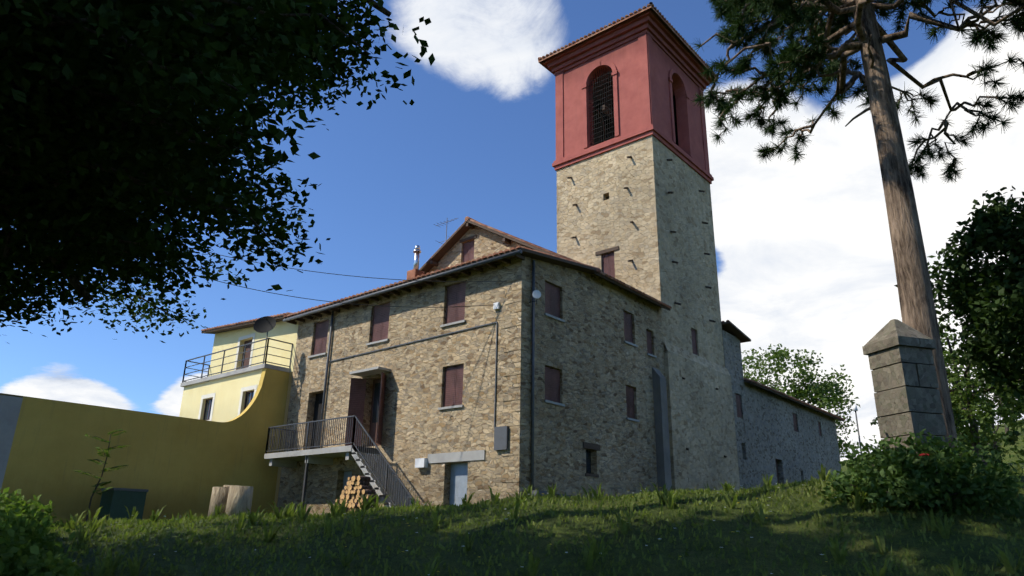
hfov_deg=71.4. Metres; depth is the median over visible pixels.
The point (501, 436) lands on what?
house fittings
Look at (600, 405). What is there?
stone house
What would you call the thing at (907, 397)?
gate pillar
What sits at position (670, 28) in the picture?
bell tower roof
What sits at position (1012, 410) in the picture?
tree
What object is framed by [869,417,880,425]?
tree
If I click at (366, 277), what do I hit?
overhead cables
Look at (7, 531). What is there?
shrub
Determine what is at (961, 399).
tree
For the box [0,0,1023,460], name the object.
sky
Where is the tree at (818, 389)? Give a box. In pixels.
[741,343,859,462]
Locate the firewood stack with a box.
[336,475,378,511]
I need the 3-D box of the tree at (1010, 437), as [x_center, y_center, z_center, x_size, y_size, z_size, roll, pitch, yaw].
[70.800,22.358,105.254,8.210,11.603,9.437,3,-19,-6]
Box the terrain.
[42,419,1023,575]
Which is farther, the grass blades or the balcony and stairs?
the balcony and stairs
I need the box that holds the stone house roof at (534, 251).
[284,216,671,324]
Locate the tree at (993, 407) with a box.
[963,393,1022,427]
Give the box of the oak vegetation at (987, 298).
[894,186,1023,409]
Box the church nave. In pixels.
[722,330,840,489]
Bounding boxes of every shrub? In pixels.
[0,487,61,530]
[0,504,74,563]
[0,513,61,575]
[0,539,84,575]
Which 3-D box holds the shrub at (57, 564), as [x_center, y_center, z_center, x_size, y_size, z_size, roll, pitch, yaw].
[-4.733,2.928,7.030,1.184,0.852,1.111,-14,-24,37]
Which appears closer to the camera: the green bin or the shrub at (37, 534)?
the shrub at (37, 534)
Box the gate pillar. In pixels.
[862,319,951,463]
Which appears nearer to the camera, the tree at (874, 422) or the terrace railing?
the terrace railing
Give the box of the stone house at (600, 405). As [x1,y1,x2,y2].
[277,226,671,515]
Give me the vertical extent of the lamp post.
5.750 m
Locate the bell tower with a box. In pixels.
[544,9,739,491]
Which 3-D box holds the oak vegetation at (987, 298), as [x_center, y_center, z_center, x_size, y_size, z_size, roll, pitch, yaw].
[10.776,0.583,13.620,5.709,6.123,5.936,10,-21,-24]
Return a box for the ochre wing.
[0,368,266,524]
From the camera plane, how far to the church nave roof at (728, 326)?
33.27 m
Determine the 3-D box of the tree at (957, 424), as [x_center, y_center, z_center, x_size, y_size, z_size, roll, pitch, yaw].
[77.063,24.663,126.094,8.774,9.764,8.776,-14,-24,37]
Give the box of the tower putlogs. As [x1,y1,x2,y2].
[567,156,726,457]
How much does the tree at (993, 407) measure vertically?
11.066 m
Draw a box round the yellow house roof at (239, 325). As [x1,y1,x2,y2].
[201,312,290,333]
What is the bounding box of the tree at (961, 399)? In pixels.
[938,321,1023,464]
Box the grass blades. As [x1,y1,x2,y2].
[14,460,1023,575]
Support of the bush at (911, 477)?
on the terrain
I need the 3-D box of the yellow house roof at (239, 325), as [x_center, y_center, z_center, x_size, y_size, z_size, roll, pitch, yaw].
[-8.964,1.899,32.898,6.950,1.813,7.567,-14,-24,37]
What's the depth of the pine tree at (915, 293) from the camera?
13.34 m
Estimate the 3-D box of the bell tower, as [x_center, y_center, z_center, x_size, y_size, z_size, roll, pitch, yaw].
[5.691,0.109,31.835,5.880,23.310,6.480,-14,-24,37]
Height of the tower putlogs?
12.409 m
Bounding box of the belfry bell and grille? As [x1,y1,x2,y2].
[589,67,614,144]
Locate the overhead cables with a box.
[148,241,506,307]
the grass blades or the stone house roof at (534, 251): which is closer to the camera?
the grass blades
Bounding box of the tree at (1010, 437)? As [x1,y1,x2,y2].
[957,403,1020,465]
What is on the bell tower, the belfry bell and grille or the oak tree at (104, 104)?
the belfry bell and grille
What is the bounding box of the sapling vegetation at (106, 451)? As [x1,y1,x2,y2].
[74,429,128,522]
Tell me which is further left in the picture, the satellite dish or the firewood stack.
the satellite dish
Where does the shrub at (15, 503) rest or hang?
on the terrain
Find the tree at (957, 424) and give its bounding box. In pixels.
[954,409,968,444]
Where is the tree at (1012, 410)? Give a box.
[970,363,1023,433]
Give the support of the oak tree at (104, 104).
on the terrain
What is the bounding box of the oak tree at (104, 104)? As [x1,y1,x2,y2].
[0,0,434,342]
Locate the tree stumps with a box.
[208,485,252,516]
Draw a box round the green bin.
[97,488,148,520]
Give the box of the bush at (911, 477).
[818,429,1023,521]
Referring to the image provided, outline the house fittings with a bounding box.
[283,218,573,496]
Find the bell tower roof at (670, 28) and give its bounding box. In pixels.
[538,2,718,77]
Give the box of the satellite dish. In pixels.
[253,316,275,363]
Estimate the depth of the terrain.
7.82 m
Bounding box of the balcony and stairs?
[264,366,415,510]
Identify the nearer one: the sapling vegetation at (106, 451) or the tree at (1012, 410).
the sapling vegetation at (106, 451)
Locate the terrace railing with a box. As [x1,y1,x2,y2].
[182,338,292,382]
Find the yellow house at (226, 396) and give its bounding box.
[179,320,298,513]
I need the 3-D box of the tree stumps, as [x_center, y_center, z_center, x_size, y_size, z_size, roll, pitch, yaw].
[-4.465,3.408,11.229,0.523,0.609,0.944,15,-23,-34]
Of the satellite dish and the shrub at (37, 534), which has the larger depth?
the satellite dish
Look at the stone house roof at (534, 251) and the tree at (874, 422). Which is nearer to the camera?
the stone house roof at (534, 251)
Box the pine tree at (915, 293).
[689,0,1023,454]
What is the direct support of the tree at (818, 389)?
on the terrain
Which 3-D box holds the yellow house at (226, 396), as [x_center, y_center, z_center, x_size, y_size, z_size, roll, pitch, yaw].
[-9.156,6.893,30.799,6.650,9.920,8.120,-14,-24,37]
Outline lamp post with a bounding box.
[853,405,862,458]
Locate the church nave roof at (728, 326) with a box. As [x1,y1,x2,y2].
[721,320,844,421]

